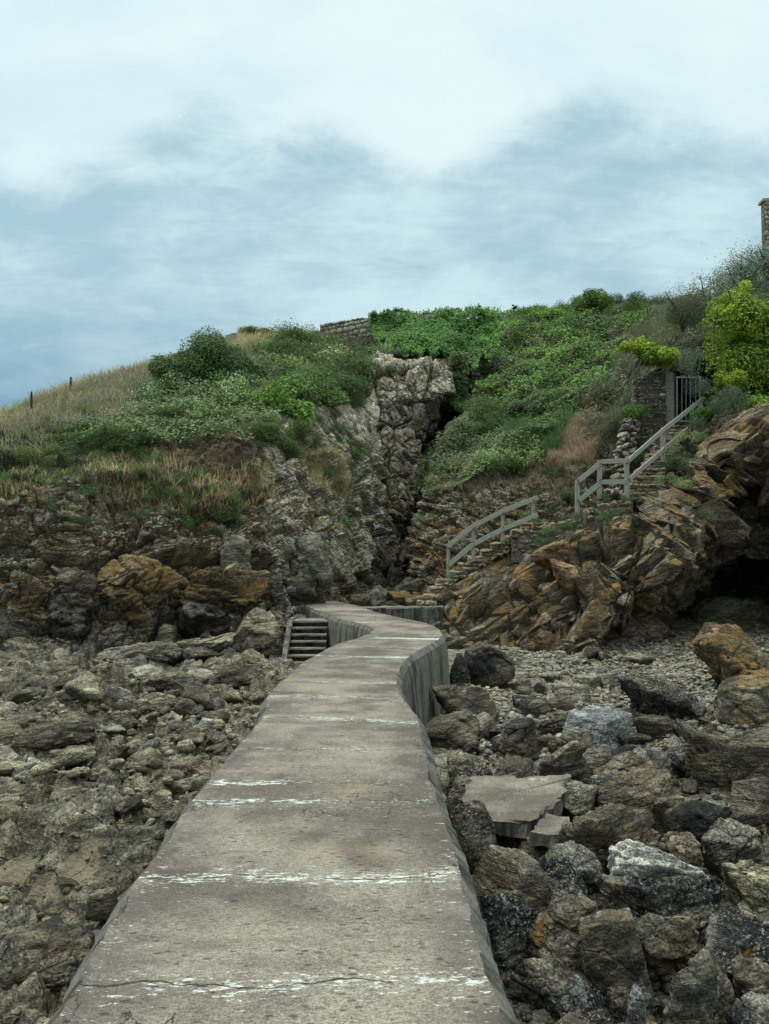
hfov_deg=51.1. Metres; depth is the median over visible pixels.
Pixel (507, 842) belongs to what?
stone
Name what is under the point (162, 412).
gorse bush
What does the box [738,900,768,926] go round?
boulder
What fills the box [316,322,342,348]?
twiggy bush
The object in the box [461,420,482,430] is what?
lime plant
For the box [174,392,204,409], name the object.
flowering shrub
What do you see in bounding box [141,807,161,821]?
stone
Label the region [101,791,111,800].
stone
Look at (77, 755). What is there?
boulder
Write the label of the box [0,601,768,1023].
ground
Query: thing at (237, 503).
samphire plant
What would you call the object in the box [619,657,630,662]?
stone
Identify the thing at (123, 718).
stone
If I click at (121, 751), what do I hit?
boulder
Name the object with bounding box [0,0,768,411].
sky
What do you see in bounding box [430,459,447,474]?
wiry scrub
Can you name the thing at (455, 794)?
boulder
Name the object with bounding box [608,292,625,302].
gorse bush
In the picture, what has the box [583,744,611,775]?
boulder
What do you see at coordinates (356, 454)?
gorse bush
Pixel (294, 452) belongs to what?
gorse bush
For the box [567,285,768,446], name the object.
undergrowth
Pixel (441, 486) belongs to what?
wiry scrub
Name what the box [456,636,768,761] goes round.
shingle
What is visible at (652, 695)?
boulder
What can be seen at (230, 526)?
gorse bush
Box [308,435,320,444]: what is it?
samphire plant
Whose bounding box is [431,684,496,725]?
boulder
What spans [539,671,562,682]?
boulder
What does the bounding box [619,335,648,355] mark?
yellow bush
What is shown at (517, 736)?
boulder
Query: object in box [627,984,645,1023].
boulder
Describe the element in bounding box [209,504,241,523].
gorse bush
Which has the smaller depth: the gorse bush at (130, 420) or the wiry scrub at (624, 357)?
the gorse bush at (130, 420)
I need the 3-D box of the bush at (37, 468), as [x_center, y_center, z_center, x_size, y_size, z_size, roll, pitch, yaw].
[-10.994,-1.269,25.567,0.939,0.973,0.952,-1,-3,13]
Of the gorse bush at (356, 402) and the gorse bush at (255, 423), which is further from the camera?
the gorse bush at (356, 402)
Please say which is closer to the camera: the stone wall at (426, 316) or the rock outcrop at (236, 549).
the rock outcrop at (236, 549)
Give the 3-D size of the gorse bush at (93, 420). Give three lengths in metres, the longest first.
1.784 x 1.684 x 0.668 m
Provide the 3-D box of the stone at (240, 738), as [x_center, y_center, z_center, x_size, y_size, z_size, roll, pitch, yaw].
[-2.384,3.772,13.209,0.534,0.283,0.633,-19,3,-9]
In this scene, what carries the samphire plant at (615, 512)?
attached to the cliff at (652, 558)
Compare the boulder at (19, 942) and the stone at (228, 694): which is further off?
the stone at (228, 694)
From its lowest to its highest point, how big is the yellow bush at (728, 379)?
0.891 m
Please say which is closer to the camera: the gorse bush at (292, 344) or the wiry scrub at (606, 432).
the wiry scrub at (606, 432)
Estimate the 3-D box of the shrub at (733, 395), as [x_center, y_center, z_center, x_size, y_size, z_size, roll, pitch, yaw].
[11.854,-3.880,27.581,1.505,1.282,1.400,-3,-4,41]
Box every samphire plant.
[44,494,59,511]
[47,478,64,484]
[64,512,91,523]
[74,484,103,498]
[125,512,142,521]
[127,509,147,517]
[135,489,164,505]
[141,509,151,515]
[151,474,173,486]
[156,503,172,513]
[158,451,174,457]
[160,509,178,517]
[168,474,192,482]
[176,498,194,509]
[194,471,207,478]
[199,481,217,493]
[217,488,241,498]
[218,494,235,500]
[221,463,229,469]
[224,491,239,499]
[226,497,244,510]
[232,516,247,524]
[244,461,264,467]
[247,478,261,487]
[253,439,265,449]
[302,438,315,446]
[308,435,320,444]
[316,414,324,422]
[320,467,339,478]
[328,406,344,418]
[337,516,355,529]
[372,481,383,490]
[413,513,429,523]
[518,510,530,517]
[531,517,544,524]
[533,537,545,543]
[537,523,557,536]
[542,536,559,544]
[545,506,560,514]
[556,518,584,531]
[567,532,584,540]
[573,511,587,520]
[595,493,607,500]
[596,511,610,521]
[605,508,628,522]
[618,493,629,501]
[630,451,647,465]
[632,402,669,421]
[633,437,650,447]
[649,490,659,496]
[660,452,690,468]
[677,458,696,472]
[685,412,706,421]
[685,415,706,433]
[692,433,707,441]
[697,508,711,516]
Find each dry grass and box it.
[0,356,162,481]
[0,445,277,527]
[230,325,327,352]
[295,441,352,500]
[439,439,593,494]
[544,390,609,469]
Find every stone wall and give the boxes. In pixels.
[320,312,400,345]
[402,313,472,370]
[631,369,666,445]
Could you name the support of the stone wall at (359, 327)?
on the headland at (40, 542)
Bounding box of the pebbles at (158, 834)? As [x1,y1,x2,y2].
[0,771,171,1012]
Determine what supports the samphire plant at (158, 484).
on the headland at (40, 542)
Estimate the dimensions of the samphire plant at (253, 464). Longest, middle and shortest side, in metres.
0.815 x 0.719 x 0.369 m
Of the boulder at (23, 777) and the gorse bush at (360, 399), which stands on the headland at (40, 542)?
the gorse bush at (360, 399)
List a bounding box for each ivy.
[365,303,511,373]
[446,350,471,407]
[470,303,656,409]
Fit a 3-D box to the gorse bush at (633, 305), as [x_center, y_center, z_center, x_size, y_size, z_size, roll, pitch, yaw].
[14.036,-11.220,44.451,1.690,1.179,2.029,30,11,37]
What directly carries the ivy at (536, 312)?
attached to the headland at (459, 512)
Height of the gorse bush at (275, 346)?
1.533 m
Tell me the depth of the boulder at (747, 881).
6.96 m
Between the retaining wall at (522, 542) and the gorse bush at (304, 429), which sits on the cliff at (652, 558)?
the retaining wall at (522, 542)
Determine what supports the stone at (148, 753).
on the ground at (34, 999)
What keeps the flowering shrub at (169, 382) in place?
on the headland at (40, 542)
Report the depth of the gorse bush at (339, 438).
33.06 m
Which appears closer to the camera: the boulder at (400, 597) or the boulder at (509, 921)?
the boulder at (509, 921)
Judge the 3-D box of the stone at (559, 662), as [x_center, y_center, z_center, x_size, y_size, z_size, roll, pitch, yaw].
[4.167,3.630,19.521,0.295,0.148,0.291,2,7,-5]
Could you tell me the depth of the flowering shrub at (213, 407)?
30.63 m
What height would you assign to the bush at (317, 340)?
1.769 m
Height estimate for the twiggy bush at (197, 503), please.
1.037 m
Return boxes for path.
[47,600,517,1023]
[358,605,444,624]
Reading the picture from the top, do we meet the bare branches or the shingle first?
the bare branches
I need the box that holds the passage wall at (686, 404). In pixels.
[648,360,724,424]
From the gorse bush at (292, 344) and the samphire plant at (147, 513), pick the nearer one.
the samphire plant at (147, 513)
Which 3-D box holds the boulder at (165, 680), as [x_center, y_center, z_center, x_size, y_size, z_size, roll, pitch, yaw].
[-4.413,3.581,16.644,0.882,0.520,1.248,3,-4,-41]
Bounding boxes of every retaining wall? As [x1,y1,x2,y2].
[510,518,581,561]
[582,498,632,530]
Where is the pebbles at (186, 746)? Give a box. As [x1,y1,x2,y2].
[0,653,281,808]
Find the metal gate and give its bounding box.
[673,373,700,424]
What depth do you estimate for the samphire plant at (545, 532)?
25.54 m
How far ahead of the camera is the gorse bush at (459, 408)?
38.58 m
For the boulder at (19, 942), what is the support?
on the ground at (34, 999)
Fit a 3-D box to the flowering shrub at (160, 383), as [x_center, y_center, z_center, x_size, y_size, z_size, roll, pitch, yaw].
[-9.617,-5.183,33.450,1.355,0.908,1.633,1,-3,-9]
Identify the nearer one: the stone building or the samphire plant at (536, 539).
the samphire plant at (536, 539)
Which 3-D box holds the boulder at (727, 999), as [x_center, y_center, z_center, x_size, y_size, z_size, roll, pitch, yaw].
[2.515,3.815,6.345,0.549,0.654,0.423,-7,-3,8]
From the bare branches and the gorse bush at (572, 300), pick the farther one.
the gorse bush at (572, 300)
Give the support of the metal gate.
on the stone stairs at (642, 484)
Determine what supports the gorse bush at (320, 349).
on the headland at (40, 542)
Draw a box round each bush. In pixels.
[0,465,20,483]
[9,424,35,440]
[9,443,46,465]
[21,462,46,475]
[35,441,64,455]
[38,429,88,445]
[40,451,74,467]
[44,465,68,480]
[50,427,70,436]
[58,422,92,433]
[60,446,88,461]
[65,441,82,454]
[65,465,82,474]
[69,419,112,430]
[72,395,96,413]
[73,430,95,443]
[79,462,103,477]
[80,449,107,483]
[81,426,122,452]
[82,434,113,455]
[86,431,117,447]
[89,447,117,462]
[91,424,125,438]
[95,426,138,441]
[101,432,149,454]
[104,438,124,449]
[109,450,124,456]
[112,480,146,492]
[114,441,151,458]
[115,415,145,424]
[116,467,138,486]
[124,445,148,455]
[128,424,151,432]
[129,466,151,475]
[133,451,146,461]
[135,431,158,444]
[136,420,165,430]
[141,451,162,462]
[142,405,186,419]
[142,455,157,466]
[144,484,162,494]
[146,417,188,429]
[148,355,195,382]
[150,324,258,384]
[160,417,208,433]
[161,486,187,501]
[162,464,197,483]
[173,455,195,466]
[176,426,215,454]
[176,513,200,527]
[189,493,205,515]
[192,409,217,419]
[192,423,228,441]
[203,422,240,435]
[204,425,230,437]
[207,412,231,417]
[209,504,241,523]
[222,458,236,468]
[223,522,240,530]
[236,421,286,435]
[238,325,270,335]
[238,426,299,448]
[240,338,266,349]
[242,316,309,340]
[242,381,296,408]
[251,422,281,433]
[251,450,269,463]
[252,339,296,358]
[258,415,281,425]
[260,374,321,408]
[260,377,300,395]
[268,335,305,360]
[271,397,316,424]
[272,343,334,362]
[274,441,298,458]
[275,333,336,365]
[275,376,302,395]
[278,360,303,373]
[279,327,313,347]
[279,360,345,396]
[280,378,316,396]
[280,436,310,463]
[281,328,327,348]
[284,426,297,440]
[284,447,302,457]
[285,417,319,437]
[287,349,316,363]
[288,322,319,346]
[290,429,304,441]
[301,321,326,342]
[304,367,352,394]
[307,353,337,370]
[309,344,330,358]
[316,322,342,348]
[316,388,345,401]
[319,366,364,398]
[329,342,369,356]
[329,435,346,443]
[330,359,356,377]
[330,421,347,434]
[331,348,374,375]
[334,339,380,379]
[338,350,379,380]
[342,374,372,392]
[343,437,366,452]
[346,336,376,350]
[350,338,373,354]
[350,397,366,407]
[350,448,366,461]
[353,394,366,407]
[360,449,378,461]
[454,401,465,412]
[463,395,488,411]
[465,403,503,422]
[470,400,500,412]
[470,412,506,426]
[477,415,507,433]
[481,410,504,427]
[488,399,514,414]
[489,396,526,411]
[492,463,506,471]
[496,421,519,442]
[506,458,523,470]
[538,387,565,402]
[547,462,566,475]
[549,299,569,314]
[558,487,574,499]
[566,303,590,313]
[568,296,582,305]
[601,302,630,316]
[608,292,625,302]
[617,404,644,418]
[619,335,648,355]
[620,296,648,311]
[626,290,648,303]
[637,341,680,368]
[641,276,715,340]
[644,292,671,302]
[662,269,755,337]
[690,406,713,418]
[698,293,768,418]
[700,238,768,296]
[703,279,768,332]
[713,369,748,396]
[731,238,768,287]
[741,395,768,409]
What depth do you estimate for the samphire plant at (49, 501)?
22.20 m
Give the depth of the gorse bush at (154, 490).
24.04 m
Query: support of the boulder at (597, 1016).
on the ground at (34, 999)
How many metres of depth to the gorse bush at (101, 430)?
26.54 m
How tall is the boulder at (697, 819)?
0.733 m
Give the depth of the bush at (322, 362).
37.53 m
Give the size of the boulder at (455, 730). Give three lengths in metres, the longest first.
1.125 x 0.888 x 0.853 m
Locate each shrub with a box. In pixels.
[127,381,164,400]
[137,377,168,394]
[159,371,189,387]
[170,370,208,395]
[174,387,204,396]
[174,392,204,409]
[197,398,221,411]
[201,355,251,386]
[204,370,249,395]
[211,384,252,405]
[216,393,242,406]
[235,355,272,377]
[236,360,266,375]
[276,364,306,376]
[291,371,320,388]
[305,342,341,358]
[314,342,353,367]
[315,359,338,372]
[334,359,362,370]
[668,343,705,389]
[682,374,717,400]
[704,397,731,416]
[707,384,753,410]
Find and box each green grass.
[0,365,152,470]
[0,449,181,507]
[497,387,584,457]
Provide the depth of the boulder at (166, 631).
21.37 m
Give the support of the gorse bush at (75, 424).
on the headland at (40, 542)
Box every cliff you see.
[370,343,502,590]
[405,403,768,654]
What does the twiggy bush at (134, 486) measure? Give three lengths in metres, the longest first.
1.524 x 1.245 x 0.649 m
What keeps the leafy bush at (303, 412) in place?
on the headland at (40, 542)
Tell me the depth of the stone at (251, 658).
18.02 m
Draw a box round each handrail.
[446,496,538,578]
[575,396,704,519]
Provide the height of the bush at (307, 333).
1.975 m
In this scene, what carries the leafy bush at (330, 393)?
on the headland at (40, 542)
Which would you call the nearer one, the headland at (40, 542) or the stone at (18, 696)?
the stone at (18, 696)
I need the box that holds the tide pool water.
[0,876,99,934]
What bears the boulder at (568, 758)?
on the ground at (34, 999)
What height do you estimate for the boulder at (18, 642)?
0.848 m
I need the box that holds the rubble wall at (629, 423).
[603,413,640,495]
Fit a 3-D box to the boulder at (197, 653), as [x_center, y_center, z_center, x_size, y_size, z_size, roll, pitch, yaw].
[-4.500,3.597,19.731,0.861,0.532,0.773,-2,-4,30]
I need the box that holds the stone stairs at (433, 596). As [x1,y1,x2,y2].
[416,522,554,605]
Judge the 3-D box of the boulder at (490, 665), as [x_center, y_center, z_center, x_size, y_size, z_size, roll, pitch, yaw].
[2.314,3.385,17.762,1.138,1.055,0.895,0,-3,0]
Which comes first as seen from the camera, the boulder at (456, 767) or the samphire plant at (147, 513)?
the boulder at (456, 767)
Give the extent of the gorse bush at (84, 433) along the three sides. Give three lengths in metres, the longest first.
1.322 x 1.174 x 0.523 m
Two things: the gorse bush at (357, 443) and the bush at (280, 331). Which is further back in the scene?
the bush at (280, 331)
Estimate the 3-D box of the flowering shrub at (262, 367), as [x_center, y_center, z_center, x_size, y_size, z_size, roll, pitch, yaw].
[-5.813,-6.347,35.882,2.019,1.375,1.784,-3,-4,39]
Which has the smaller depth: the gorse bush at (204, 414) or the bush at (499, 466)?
the gorse bush at (204, 414)
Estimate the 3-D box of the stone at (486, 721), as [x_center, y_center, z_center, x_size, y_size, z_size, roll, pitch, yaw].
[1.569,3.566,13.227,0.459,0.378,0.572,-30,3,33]
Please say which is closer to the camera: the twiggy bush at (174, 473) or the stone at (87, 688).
the stone at (87, 688)
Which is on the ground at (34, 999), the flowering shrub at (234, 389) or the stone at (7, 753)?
the stone at (7, 753)
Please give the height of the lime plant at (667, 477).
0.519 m
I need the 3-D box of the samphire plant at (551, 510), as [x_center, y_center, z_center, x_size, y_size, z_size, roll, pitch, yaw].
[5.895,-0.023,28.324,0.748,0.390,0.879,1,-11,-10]
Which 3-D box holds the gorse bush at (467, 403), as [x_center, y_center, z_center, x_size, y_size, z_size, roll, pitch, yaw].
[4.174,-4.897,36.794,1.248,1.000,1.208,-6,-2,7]
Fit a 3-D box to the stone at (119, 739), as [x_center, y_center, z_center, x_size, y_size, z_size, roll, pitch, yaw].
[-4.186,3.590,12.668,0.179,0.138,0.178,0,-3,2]
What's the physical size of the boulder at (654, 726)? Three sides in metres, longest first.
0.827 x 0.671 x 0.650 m
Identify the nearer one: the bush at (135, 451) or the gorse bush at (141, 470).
the gorse bush at (141, 470)
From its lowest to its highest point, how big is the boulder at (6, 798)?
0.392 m
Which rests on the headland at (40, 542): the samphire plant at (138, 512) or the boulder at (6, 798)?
the samphire plant at (138, 512)
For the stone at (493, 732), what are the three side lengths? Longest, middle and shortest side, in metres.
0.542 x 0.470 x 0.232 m
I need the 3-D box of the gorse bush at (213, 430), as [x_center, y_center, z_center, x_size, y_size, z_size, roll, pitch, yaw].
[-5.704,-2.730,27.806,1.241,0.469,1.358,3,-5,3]
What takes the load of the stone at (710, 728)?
on the ground at (34, 999)
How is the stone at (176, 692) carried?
on the ground at (34, 999)
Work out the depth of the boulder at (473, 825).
8.58 m
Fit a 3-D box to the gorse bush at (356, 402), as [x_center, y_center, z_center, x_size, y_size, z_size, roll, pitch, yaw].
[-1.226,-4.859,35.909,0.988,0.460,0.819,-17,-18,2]
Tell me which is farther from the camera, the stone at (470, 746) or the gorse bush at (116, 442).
the gorse bush at (116, 442)
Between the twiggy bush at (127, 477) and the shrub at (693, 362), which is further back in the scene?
the shrub at (693, 362)
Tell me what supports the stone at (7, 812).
on the ground at (34, 999)
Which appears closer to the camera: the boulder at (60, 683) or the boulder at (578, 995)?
the boulder at (578, 995)
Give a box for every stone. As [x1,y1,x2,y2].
[0,700,19,710]
[0,745,22,761]
[0,804,22,824]
[3,690,28,703]
[50,788,71,801]
[64,675,109,705]
[79,782,98,788]
[89,751,116,768]
[91,759,107,767]
[99,783,106,789]
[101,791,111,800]
[108,710,131,729]
[112,795,126,814]
[114,735,124,744]
[115,794,144,815]
[125,664,161,680]
[125,738,145,757]
[126,747,161,766]
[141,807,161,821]
[142,738,160,748]
[149,766,164,774]
[153,797,174,812]
[159,727,171,738]
[163,769,184,781]
[163,803,188,822]
[164,689,182,696]
[164,711,182,720]
[168,719,189,731]
[174,698,196,714]
[179,792,192,803]
[180,727,203,745]
[182,685,214,709]
[187,668,216,684]
[188,704,203,715]
[188,774,210,791]
[196,711,206,720]
[205,742,227,755]
[206,737,218,745]
[217,683,242,702]
[233,731,248,745]
[236,676,245,681]
[242,648,260,664]
[243,707,259,715]
[462,740,479,754]
[476,712,495,738]
[488,728,503,738]
[495,705,506,715]
[496,835,518,848]
[505,988,524,1000]
[510,709,522,714]
[514,837,521,843]
[516,685,530,694]
[531,678,547,693]
[537,735,563,750]
[549,746,560,753]
[550,658,562,664]
[554,1011,590,1023]
[557,710,573,716]
[560,730,592,751]
[571,673,601,688]
[582,772,613,785]
[598,651,612,660]
[611,744,637,755]
[618,707,644,724]
[618,731,652,745]
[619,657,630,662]
[637,656,653,665]
[646,965,659,980]
[646,1015,660,1023]
[662,735,682,750]
[664,744,688,777]
[674,719,697,730]
[675,722,698,739]
[681,778,698,794]
[682,770,690,777]
[698,723,716,733]
[763,856,768,865]
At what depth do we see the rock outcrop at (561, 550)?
23.92 m
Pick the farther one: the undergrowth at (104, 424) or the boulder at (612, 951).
the undergrowth at (104, 424)
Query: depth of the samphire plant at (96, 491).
23.04 m
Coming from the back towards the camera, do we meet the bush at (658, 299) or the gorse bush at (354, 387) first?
the bush at (658, 299)
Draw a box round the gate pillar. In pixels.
[664,372,673,432]
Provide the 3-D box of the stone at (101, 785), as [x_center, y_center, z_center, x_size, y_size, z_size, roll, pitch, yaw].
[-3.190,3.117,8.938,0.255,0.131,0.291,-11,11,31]
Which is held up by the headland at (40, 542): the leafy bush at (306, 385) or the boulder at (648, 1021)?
the leafy bush at (306, 385)
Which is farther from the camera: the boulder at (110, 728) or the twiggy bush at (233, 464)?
the twiggy bush at (233, 464)
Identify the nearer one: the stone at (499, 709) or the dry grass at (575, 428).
the stone at (499, 709)
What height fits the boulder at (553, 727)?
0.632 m
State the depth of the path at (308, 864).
3.94 m
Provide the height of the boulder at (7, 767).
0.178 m
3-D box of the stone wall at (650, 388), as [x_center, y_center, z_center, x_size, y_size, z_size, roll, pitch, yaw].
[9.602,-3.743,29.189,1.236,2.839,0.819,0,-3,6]
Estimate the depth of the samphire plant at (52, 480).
22.54 m
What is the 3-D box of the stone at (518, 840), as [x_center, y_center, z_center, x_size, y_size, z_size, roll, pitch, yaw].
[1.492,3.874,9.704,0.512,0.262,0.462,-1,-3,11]
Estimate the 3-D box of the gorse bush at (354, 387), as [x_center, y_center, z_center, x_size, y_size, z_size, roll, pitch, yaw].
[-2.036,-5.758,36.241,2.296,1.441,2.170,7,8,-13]
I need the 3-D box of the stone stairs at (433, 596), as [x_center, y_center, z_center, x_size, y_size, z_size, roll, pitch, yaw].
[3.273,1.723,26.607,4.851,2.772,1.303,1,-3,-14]
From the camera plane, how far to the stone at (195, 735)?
11.55 m
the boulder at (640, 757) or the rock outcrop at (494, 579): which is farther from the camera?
the rock outcrop at (494, 579)
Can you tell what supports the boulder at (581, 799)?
on the ground at (34, 999)
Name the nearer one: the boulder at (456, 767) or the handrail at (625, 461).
the boulder at (456, 767)
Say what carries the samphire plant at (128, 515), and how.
on the headland at (40, 542)
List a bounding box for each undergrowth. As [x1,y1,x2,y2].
[50,332,377,449]
[414,407,545,494]
[462,383,581,438]
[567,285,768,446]
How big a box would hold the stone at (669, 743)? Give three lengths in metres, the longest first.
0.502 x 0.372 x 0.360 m
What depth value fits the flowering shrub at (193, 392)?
32.38 m
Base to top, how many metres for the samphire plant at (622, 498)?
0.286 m
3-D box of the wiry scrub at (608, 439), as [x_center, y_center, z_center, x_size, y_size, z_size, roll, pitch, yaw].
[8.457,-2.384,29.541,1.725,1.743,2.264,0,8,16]
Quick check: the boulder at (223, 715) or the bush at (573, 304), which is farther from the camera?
the bush at (573, 304)
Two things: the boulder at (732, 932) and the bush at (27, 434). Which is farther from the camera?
the bush at (27, 434)
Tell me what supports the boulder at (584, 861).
on the ground at (34, 999)
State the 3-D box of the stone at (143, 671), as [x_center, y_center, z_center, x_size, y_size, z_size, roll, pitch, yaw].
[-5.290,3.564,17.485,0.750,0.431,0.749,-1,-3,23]
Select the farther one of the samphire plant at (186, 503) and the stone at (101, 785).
the samphire plant at (186, 503)
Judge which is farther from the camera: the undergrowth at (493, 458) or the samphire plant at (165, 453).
the undergrowth at (493, 458)
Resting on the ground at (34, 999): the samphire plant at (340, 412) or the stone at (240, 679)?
the stone at (240, 679)
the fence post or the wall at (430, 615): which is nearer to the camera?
the wall at (430, 615)
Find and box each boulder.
[0,636,60,653]
[0,646,18,653]
[0,711,98,752]
[0,761,27,774]
[0,777,12,786]
[0,793,25,804]
[0,922,94,991]
[17,770,29,783]
[21,687,46,701]
[24,682,46,688]
[27,757,40,765]
[33,685,148,716]
[49,745,95,767]
[53,676,74,689]
[84,887,117,920]
[100,723,126,735]
[107,714,137,728]
[115,744,130,758]
[140,720,151,727]
[142,692,176,707]
[144,670,197,692]
[147,702,170,716]
[157,624,177,638]
[176,632,235,652]
[181,646,223,661]
[198,718,212,725]
[204,690,220,711]
[205,709,229,723]
[213,664,261,686]
[231,607,282,658]
[241,705,260,717]
[349,593,370,606]
[368,585,389,606]
[387,590,415,605]
[392,577,414,593]
[424,709,479,749]
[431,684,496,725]
[441,683,464,714]
[445,756,492,795]
[446,775,471,813]
[449,800,496,875]
[450,653,469,684]
[464,641,514,688]
[472,845,555,911]
[480,892,539,973]
[488,717,540,760]
[493,755,533,777]
[502,958,604,1021]
[508,677,533,692]
[512,695,553,718]
[518,832,548,861]
[520,638,534,650]
[527,894,597,970]
[528,778,553,781]
[537,711,569,736]
[538,740,588,781]
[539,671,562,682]
[539,840,602,891]
[539,855,589,903]
[549,696,577,710]
[550,559,580,594]
[553,682,592,704]
[559,1008,611,1023]
[560,705,632,750]
[560,803,661,874]
[561,779,599,817]
[570,973,587,1007]
[575,599,607,643]
[579,646,600,658]
[579,908,651,990]
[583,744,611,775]
[590,667,607,673]
[593,746,672,788]
[593,873,723,931]
[596,768,671,811]
[598,583,627,620]
[600,672,619,690]
[600,981,663,1023]
[607,839,704,880]
[615,652,645,662]
[618,674,715,725]
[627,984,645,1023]
[633,715,676,739]
[635,913,703,985]
[646,1019,656,1023]
[651,794,685,842]
[658,831,703,866]
[661,800,731,857]
[662,953,720,1023]
[694,946,735,1023]
[701,817,763,881]
[722,991,768,1023]
[730,777,768,827]
[731,955,768,998]
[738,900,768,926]
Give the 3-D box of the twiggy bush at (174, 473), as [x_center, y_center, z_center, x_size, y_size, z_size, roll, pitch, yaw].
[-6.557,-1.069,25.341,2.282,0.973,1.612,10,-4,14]
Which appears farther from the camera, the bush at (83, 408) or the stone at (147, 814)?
the bush at (83, 408)
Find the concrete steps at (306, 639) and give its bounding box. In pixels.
[282,617,327,662]
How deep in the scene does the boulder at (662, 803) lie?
9.00 m
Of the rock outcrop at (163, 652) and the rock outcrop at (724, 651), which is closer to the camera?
the rock outcrop at (724, 651)
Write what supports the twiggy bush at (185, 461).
on the headland at (40, 542)
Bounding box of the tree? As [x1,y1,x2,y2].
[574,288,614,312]
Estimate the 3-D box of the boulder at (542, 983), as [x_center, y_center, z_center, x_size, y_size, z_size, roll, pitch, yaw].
[1.369,3.970,6.550,0.544,0.730,0.846,2,-4,-36]
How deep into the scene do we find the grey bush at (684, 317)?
32.20 m
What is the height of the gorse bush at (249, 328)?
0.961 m
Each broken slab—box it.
[461,774,570,837]
[529,813,569,847]
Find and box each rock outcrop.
[0,606,32,638]
[6,574,47,618]
[47,567,97,645]
[93,641,182,665]
[96,554,181,625]
[166,756,221,777]
[168,566,270,616]
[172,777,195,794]
[176,599,231,638]
[218,534,251,570]
[259,582,287,617]
[284,529,333,602]
[482,573,505,589]
[531,540,573,571]
[534,631,559,652]
[683,725,768,792]
[687,596,768,626]
[689,622,768,685]
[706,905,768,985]
[710,674,768,728]
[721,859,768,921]
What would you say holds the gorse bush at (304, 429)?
on the headland at (40, 542)
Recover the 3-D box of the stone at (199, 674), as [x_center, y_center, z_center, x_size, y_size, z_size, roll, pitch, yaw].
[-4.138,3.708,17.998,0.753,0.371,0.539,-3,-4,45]
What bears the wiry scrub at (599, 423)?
on the headland at (459, 512)
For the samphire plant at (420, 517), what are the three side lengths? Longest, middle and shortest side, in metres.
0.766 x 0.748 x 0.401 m
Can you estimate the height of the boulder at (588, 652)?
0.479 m
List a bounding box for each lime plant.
[423,474,441,482]
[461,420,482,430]
[652,471,678,485]
[668,444,686,455]
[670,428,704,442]
[672,476,694,489]
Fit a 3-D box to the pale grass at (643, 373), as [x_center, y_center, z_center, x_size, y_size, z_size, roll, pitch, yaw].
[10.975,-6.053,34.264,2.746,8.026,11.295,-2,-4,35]
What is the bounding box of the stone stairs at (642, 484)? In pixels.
[621,425,690,501]
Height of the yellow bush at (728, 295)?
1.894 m
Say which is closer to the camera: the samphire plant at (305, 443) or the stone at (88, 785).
the stone at (88, 785)
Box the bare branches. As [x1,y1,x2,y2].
[603,354,646,414]
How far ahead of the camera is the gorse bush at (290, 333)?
41.66 m
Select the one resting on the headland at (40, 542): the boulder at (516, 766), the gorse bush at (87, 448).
the gorse bush at (87, 448)
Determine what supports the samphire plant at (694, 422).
on the cliff at (652, 558)
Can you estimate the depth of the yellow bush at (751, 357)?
28.70 m
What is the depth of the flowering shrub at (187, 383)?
33.19 m
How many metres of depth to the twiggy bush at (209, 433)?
26.89 m
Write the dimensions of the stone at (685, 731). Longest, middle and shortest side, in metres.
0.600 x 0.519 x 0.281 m
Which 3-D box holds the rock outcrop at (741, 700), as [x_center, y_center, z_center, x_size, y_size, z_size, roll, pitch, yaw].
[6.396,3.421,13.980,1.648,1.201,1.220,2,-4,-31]
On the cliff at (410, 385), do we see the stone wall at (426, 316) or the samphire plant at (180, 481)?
the stone wall at (426, 316)
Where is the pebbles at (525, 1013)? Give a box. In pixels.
[473,761,763,1023]
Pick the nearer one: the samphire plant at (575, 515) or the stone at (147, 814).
the stone at (147, 814)
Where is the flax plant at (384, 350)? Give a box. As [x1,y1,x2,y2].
[366,338,405,355]
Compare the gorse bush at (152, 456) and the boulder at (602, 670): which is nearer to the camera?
the boulder at (602, 670)
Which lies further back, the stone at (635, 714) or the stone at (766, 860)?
the stone at (635, 714)
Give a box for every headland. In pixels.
[0,333,399,651]
[405,281,768,595]
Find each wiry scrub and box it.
[424,482,442,497]
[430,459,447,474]
[465,472,480,479]
[479,411,505,427]
[572,370,615,407]
[583,403,613,441]
[585,420,618,438]
[594,427,618,452]
[595,380,621,402]
[597,420,617,435]
[605,416,616,437]
[612,352,636,370]
[628,319,658,335]
[633,323,655,337]
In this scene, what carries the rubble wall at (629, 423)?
on the cliff at (652, 558)
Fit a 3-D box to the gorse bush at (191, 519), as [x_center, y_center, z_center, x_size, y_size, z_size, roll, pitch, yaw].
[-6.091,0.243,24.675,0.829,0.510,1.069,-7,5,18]
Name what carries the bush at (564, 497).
on the headland at (459, 512)
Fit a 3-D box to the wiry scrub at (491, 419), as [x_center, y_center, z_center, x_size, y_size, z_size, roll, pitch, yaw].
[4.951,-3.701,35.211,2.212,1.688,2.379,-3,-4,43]
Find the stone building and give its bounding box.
[758,198,768,287]
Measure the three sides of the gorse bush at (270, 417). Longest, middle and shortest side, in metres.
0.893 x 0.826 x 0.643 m
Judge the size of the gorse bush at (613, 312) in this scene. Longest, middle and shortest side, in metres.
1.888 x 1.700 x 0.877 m
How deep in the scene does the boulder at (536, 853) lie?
8.51 m
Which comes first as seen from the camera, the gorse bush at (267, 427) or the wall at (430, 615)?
the wall at (430, 615)
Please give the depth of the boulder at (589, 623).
21.24 m

